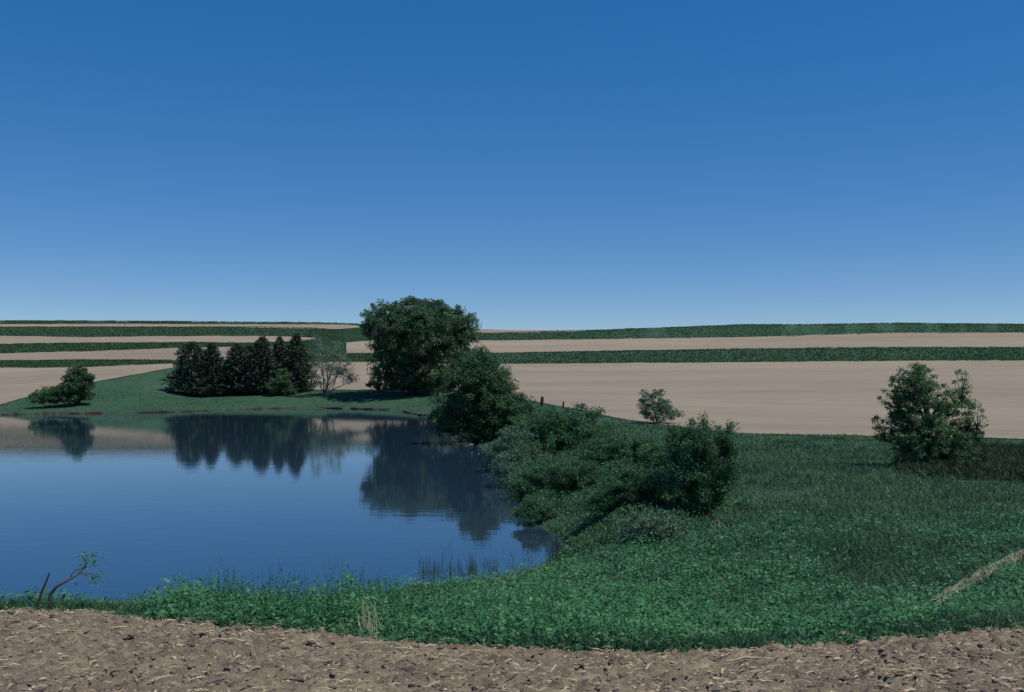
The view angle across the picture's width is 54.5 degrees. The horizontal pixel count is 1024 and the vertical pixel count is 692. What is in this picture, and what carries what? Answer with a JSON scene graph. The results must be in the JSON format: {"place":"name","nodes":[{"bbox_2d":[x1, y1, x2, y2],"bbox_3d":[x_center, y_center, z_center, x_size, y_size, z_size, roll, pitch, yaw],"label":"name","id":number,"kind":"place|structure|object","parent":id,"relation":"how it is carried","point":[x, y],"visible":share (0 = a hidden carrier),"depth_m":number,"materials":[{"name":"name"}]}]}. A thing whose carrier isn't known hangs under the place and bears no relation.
{"place":"outdoors","nodes":[
{"label":"outdoors","id":0,"kind":"place"},
{"bbox_2d":[0,363,172,403],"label":"bare field","id":1,"kind":"structure","parent":0,"point":[17,383],"depth_m":161.89,"materials":[{"name":"soil"}]},
{"bbox_2d":[0,347,290,359],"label":"bare field","id":2,"kind":"structure","parent":0,"point":[159,354],"depth_m":232.78,"materials":[{"name":"soil"}]},
{"bbox_2d":[0,336,313,343],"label":"bare field","id":3,"kind":"structure","parent":0,"point":[43,339],"depth_m":293.36,"materials":[{"name":"soil"}]},
{"bbox_2d":[0,324,358,328],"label":"bare field","id":4,"kind":"structure","parent":0,"point":[329,326],"depth_m":358.70,"materials":[{"name":"soil"}]},
{"bbox_2d":[0,406,426,415],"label":"mud bank","id":5,"kind":"structure","parent":0,"point":[145,411],"depth_m":116.23,"materials":[{"name":"brown soil"}]},
{"bbox_2d":[0,408,564,602],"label":"pond water","id":6,"kind":"structure","parent":0,"point":[139,502],"depth_m":33.18,"materials":[{"name":"blue liquid"}]},
{"bbox_2d":[419,557,429,572],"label":"reed clump","id":7,"kind":"object","parent":6,"relation":"on","point":[427,566],"visible":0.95,"depth_m":21.32,"materials":[{"name":"green plant"}]},
{"bbox_2d":[428,558,441,574],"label":"reed clump","id":8,"kind":"object","parent":6,"relation":"in","point":[438,566],"visible":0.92,"depth_m":21.14,"materials":[{"name":"green plant"}]},
{"bbox_2d":[443,553,451,576],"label":"reed clump","id":9,"kind":"object","parent":6,"relation":"in","point":[450,571],"visible":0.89,"depth_m":20.80,"materials":[{"name":"green plant"}]},
{"bbox_2d":[465,556,476,574],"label":"reed clump","id":10,"kind":"object","parent":6,"relation":"in","point":[473,564],"visible":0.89,"depth_m":21.19,"materials":[{"name":"green plant"}]},
{"bbox_2d":[416,535,563,579],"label":"water sprouts","id":11,"kind":"object","parent":6,"relation":"on","point":[493,556],"visible":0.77,"depth_m":22.21,"materials":[{"name":"green plant"}]},
{"bbox_2d":[486,555,498,571],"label":"reed clump","id":12,"kind":"object","parent":6,"relation":"in","point":[495,566],"visible":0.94,"depth_m":21.46,"materials":[{"name":"green plant"}]},
{"bbox_2d":[0,607,1023,691],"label":"tilled field","id":13,"kind":"structure","parent":0,"point":[27,662],"depth_m":6.71,"materials":[{"name":"soil"}]},
{"bbox_2d":[211,638,251,641],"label":"corn stalk","id":14,"kind":"object","parent":13,"relation":"on","point":[229,639],"visible":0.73,"depth_m":7.43,"materials":[{"name":"plant"}]},
{"bbox_2d":[306,640,323,647],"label":"corn stalk","id":15,"kind":"object","parent":13,"relation":"on","point":[316,644],"visible":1,"depth_m":7.38,"materials":[{"name":"plant"}]},
{"bbox_2d":[0,607,1023,691],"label":"corn residue","id":16,"kind":"object","parent":13,"relation":"on","point":[544,673],"visible":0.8,"depth_m":6.70,"materials":[{"name":"plant"}]},
{"bbox_2d":[725,656,762,661],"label":"corn stalk","id":17,"kind":"object","parent":13,"relation":"on","point":[740,658],"visible":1,"depth_m":7.09,"materials":[{"name":"plant"}]},
{"bbox_2d":[0,321,1023,653],"bbox_3d":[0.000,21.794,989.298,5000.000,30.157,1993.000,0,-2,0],"label":"ground","id":18,"kind":"structure","parent":0,"point":[358,399],"depth_m":130.46,"materials":[{"name":"green plant"}]},
{"bbox_2d":[38,573,49,606],"bbox_3d":[-4.382,2.318,9.283,0.131,0.394,0.025,0,-2,0],"label":"upright stick","id":19,"kind":"object","parent":18,"relation":"on","point":[42,590],"visible":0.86,"depth_m":9.28,"materials":[{"name":"brown wood"}]},
{"bbox_2d":[27,383,70,407],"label":"bush","id":20,"kind":"object","parent":18,"relation":"on","point":[46,394],"visible":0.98,"depth_m":117.27,"materials":[{"name":"green plant"}]},
{"bbox_2d":[56,363,95,405],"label":"bushy tree","id":21,"kind":"object","parent":18,"relation":"on","point":[79,382],"visible":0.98,"depth_m":118.22,"materials":[{"name":"green plant"}]},
{"bbox_2d":[47,549,111,606],"bbox_3d":[-4.056,2.224,9.397,0.575,0.594,0.256,0,-2,0],"label":"fallen branch","id":22,"kind":"object","parent":18,"relation":"on","point":[68,579],"visible":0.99,"depth_m":9.36,"materials":[{"name":"brown wood"}]},
{"bbox_2d":[0,359,172,367],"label":"crop strip","id":23,"kind":"object","parent":18,"relation":"on","point":[69,363],"visible":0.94,"depth_m":209.00,"materials":[{"name":"green plant"}]},
{"bbox_2d":[0,341,308,352],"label":"crop strip","id":24,"kind":"object","parent":18,"relation":"on","point":[57,347],"visible":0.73,"depth_m":261.26,"materials":[{"name":"green plant"}]},
{"bbox_2d":[0,326,343,340],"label":"crop strip","id":25,"kind":"object","parent":18,"relation":"on","point":[202,331],"visible":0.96,"depth_m":326.60,"materials":[{"name":"green plant"}]},
{"bbox_2d":[0,320,357,324],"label":"crop strip","id":26,"kind":"object","parent":18,"relation":"on","point":[86,321],"visible":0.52,"depth_m":378.63,"materials":[{"name":"green plant"}]},
{"bbox_2d":[159,340,212,395],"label":"conifer tree","id":27,"kind":"object","parent":18,"relation":"on","point":[185,363],"visible":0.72,"depth_m":148.70,"materials":[{"name":"green plant"}]},
{"bbox_2d":[186,342,234,395],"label":"conifer tree","id":28,"kind":"object","parent":18,"relation":"on","point":[211,352],"visible":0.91,"depth_m":147.95,"materials":[{"name":"green plant"}]},
{"bbox_2d":[210,343,253,394],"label":"conifer tree","id":29,"kind":"object","parent":18,"relation":"on","point":[235,354],"visible":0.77,"depth_m":148.87,"materials":[{"name":"green plant"}]},
{"bbox_2d":[235,345,252,385],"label":"conifer tree","id":30,"kind":"object","parent":18,"relation":"on","point":[249,348],"visible":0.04,"depth_m":152.54,"materials":[{"name":"green plant"}]},
{"bbox_2d":[243,340,269,394],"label":"conifer tree","id":31,"kind":"object","parent":18,"relation":"on","point":[251,365],"visible":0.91,"depth_m":147.22,"materials":[{"name":"green plant"}]},
{"bbox_2d":[235,336,280,393],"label":"conifer tree","id":32,"kind":"object","parent":18,"relation":"on","point":[267,351],"visible":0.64,"depth_m":147.76,"materials":[{"name":"green plant"}]},
{"bbox_2d":[265,367,298,395],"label":"bush","id":33,"kind":"object","parent":18,"relation":"on","point":[277,386],"visible":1,"depth_m":144.25,"materials":[{"name":"green plant"}]},
{"bbox_2d":[266,336,303,381],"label":"conifer tree","id":34,"kind":"object","parent":18,"relation":"on","point":[279,346],"visible":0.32,"depth_m":150.39,"materials":[{"name":"green plant"}]},
{"bbox_2d":[269,332,318,391],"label":"conifer tree","id":35,"kind":"object","parent":18,"relation":"on","point":[297,346],"visible":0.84,"depth_m":147.33,"materials":[{"name":"green plant"}]},
{"bbox_2d":[0,368,656,444],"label":"bank grass","id":36,"kind":"structure","parent":18,"relation":"on","point":[141,393],"depth_m":129.43,"materials":[{"name":"green plant"}]},
{"bbox_2d":[309,334,359,394],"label":"half bare tree","id":37,"kind":"object","parent":18,"relation":"on","point":[336,368],"visible":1,"depth_m":141.71,"materials":[{"name":"grey plant"}]},
{"bbox_2d":[304,323,375,362],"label":"grass waterway","id":38,"kind":"object","parent":18,"relation":"on","point":[353,333],"depth_m":294.01,"materials":[{"name":"green plant"}]},
{"bbox_2d":[140,553,584,635],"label":"tall weed stems","id":39,"kind":"object","parent":18,"relation":"on","point":[229,591],"visible":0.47,"depth_m":9.65,"materials":[{"name":"green plant"}]},
{"bbox_2d":[357,598,381,636],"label":"dry grass tuft","id":40,"kind":"object","parent":18,"relation":"on","point":[368,624],"visible":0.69,"depth_m":8.64,"materials":[{"name":"plant"}]},
{"bbox_2d":[358,295,483,394],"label":"cottonwood tree","id":41,"kind":"object","parent":18,"relation":"on","point":[424,334],"visible":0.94,"depth_m":135.91,"materials":[{"name":"green plant"}]},
{"bbox_2d":[425,343,537,443],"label":"willow tree","id":42,"kind":"object","parent":18,"relation":"on","point":[473,397],"visible":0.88,"depth_m":61.14,"materials":[{"name":"green plant"}]},
{"bbox_2d":[486,451,528,487],"bbox_3d":[-0.017,4.769,37.872,1.900,1.605,1.868,0,-2,0],"label":"shoreline shrub","id":43,"kind":"object","parent":18,"relation":"on","point":[509,467],"visible":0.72,"depth_m":37.76,"materials":[{"name":"green plant"}]},
{"bbox_2d":[0,423,1023,651],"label":"pasture grass","id":44,"kind":"structure","parent":18,"relation":"on","point":[947,494],"depth_m":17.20,"materials":[{"name":"green plant"}]},
{"bbox_2d":[481,425,551,469],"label":"shoreline shrub","id":45,"kind":"object","parent":18,"relation":"on","point":[517,449],"visible":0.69,"depth_m":43.62,"materials":[{"name":"green plant"}]},
{"bbox_2d":[502,464,566,499],"bbox_3d":[1.016,4.609,33.831,2.751,1.252,2.002,0,-2,0],"label":"shoreline shrub","id":46,"kind":"object","parent":18,"relation":"on","point":[531,480],"visible":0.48,"depth_m":33.51,"materials":[{"name":"green plant"}]},
{"bbox_2d":[510,496,559,520],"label":"shoreline shrub","id":47,"kind":"object","parent":18,"relation":"on","point":[531,509],"visible":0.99,"depth_m":28.18,"materials":[{"name":"green plant"}]},
{"bbox_2d":[530,571,553,585],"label":"leafy plant","id":48,"kind":"object","parent":18,"relation":"on","point":[543,579],"visible":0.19,"depth_m":16.58,"materials":[{"name":"green plant"}]},
{"bbox_2d":[540,397,543,405],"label":"fence post","id":49,"kind":"object","parent":18,"relation":"on","point":[542,402],"visible":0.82,"depth_m":77.81,"materials":[{"name":"brown wood"}]},
{"bbox_2d":[494,402,616,456],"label":"shoreline shrub","id":50,"kind":"object","parent":18,"relation":"on","point":[576,429],"visible":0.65,"depth_m":45.29,"materials":[{"name":"green plant"}]},
{"bbox_2d":[544,458,609,494],"bbox_3d":[2.084,4.061,30.920,2.241,1.167,1.700,0,-2,0],"label":"shoreline shrub","id":51,"kind":"object","parent":18,"relation":"on","point":[581,473],"visible":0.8,"depth_m":30.64,"materials":[{"name":"green plant"}]},
{"bbox_2d":[477,420,732,562],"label":"thicket undergrowth","id":52,"kind":"object","parent":18,"relation":"on","point":[579,540],"visible":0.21,"depth_m":25.01,"materials":[{"name":"green plant"}]},
{"bbox_2d":[572,430,665,469],"bbox_3d":[4.029,3.739,35.919,3.788,1.386,2.659,0,-2,0],"label":"shoreline shrub","id":53,"kind":"object","parent":18,"relation":"on","point":[603,450],"visible":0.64,"depth_m":35.37,"materials":[{"name":"green plant"}]},
{"bbox_2d":[581,457,671,513],"bbox_3d":[2.981,3.578,25.426,2.247,1.434,1.985,-1,-2,28],"label":"shoreline shrub","id":54,"kind":"object","parent":18,"relation":"on","point":[633,485],"visible":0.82,"depth_m":25.04,"materials":[{"name":"green plant"}]},
{"bbox_2d":[636,540,665,559],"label":"leafy plant","id":55,"kind":"object","parent":18,"relation":"on","point":[654,549],"visible":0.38,"depth_m":17.96,"materials":[{"name":"green plant"}]},
{"bbox_2d":[618,507,688,542],"bbox_3d":[3.021,3.874,21.363,1.570,0.740,1.232,0,-2,0],"label":"shoreline shrub","id":56,"kind":"object","parent":18,"relation":"on","point":[655,523],"visible":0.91,"depth_m":21.18,"materials":[{"name":"green plant"}]},
{"bbox_2d":[635,441,679,471],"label":"shoreline shrub","id":57,"kind":"object","parent":18,"relation":"on","point":[658,456],"visible":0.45,"depth_m":32.52,"materials":[{"name":"green plant"}]},
{"bbox_2d":[317,346,1023,363],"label":"crop strip","id":58,"kind":"object","parent":18,"relation":"on","point":[360,358],"visible":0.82,"depth_m":261.31,"materials":[{"name":"green plant"}]},
{"bbox_2d":[673,548,699,561],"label":"leafy plant","id":59,"kind":"object","parent":18,"relation":"on","point":[685,554],"visible":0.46,"depth_m":16.96,"materials":[{"name":"green plant"}]},
{"bbox_2d":[657,413,743,515],"bbox_3d":[4.592,2.880,24.412,2.162,2.619,1.938,0,-2,0],"label":"shoreline shrub","id":60,"kind":"object","parent":18,"relation":"on","point":[705,457],"visible":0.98,"depth_m":24.08,"materials":[{"name":"green plant"}]},
{"bbox_2d":[428,477,1023,628],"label":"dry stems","id":61,"kind":"object","parent":18,"relation":"on","point":[838,561],"visible":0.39,"depth_m":17.43,"materials":[{"name":"plant"}]},
{"bbox_2d":[733,496,754,506],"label":"leafy plant","id":62,"kind":"object","parent":18,"relation":"on","point":[743,501],"visible":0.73,"depth_m":24.66,"materials":[{"name":"green plant"}]},
{"bbox_2d":[473,322,1023,340],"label":"crop strip","id":63,"kind":"object","parent":18,"relation":"on","point":[497,336],"visible":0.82,"depth_m":371.84,"materials":[{"name":"green plant"}]},
{"bbox_2d":[787,549,818,562],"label":"leafy plant","id":64,"kind":"object","parent":18,"relation":"on","point":[802,555],"visible":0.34,"depth_m":15.79,"materials":[{"name":"green plant"}]},
{"bbox_2d":[822,582,843,592],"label":"leafy plant","id":65,"kind":"object","parent":18,"relation":"on","point":[829,588],"visible":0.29,"depth_m":13.04,"materials":[{"name":"green plant"}]},
{"bbox_2d":[871,362,988,463],"bbox_3d":[15.083,2.549,35.961,4.009,3.960,2.455,1,-2,-20],"label":"pasture tree","id":66,"kind":"object","parent":18,"relation":"on","point":[928,446],"visible":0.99,"depth_m":35.69,"materials":[{"name":"green plant"}]},
{"bbox_2d":[938,523,957,534],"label":"leafy plant","id":67,"kind":"object","parent":18,"relation":"on","point":[946,528],"visible":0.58,"depth_m":17.80,"materials":[{"name":"green plant"}]},
{"bbox_2d":[888,439,1023,482],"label":"brown brush","id":68,"kind":"object","parent":18,"relation":"on","point":[998,459],"visible":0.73,"depth_m":33.77,"materials":[{"name":"plant"}]},
{"bbox_2d":[0,0,1023,329],"label":"sky","id":69,"kind":"structure","parent":0,"point":[518,164],"materials":[{"name":"blue"}]},
{"bbox_2d":[474,329,584,332],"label":"bare field","id":70,"kind":"structure","parent":0,"point":[498,331],"depth_m":406.61,"materials":[{"name":"soil"}]},
{"bbox_2d":[308,360,1023,438],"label":"bare field","id":71,"kind":"structure","parent":0,"point":[822,397],"depth_m":128.17,"materials":[{"name":"soil"}]},
{"bbox_2d":[637,389,684,423],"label":"field edge shrub","id":72,"kind":"object","parent":71,"relation":"on","point":[668,410],"visible":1,"depth_m":60.75,"materials":[{"name":"green plant"}]},
{"bbox_2d":[346,332,1023,352],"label":"bare field","id":73,"kind":"structure","parent":0,"point":[959,340],"depth_m":315.85,"materials":[{"name":"soil"}]},
{"bbox_2d":[915,549,1023,605],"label":"dirt path","id":74,"kind":"structure","parent":0,"point":[978,573],"depth_m":13.37,"materials":[{"name":"brown soil"}]}
]}

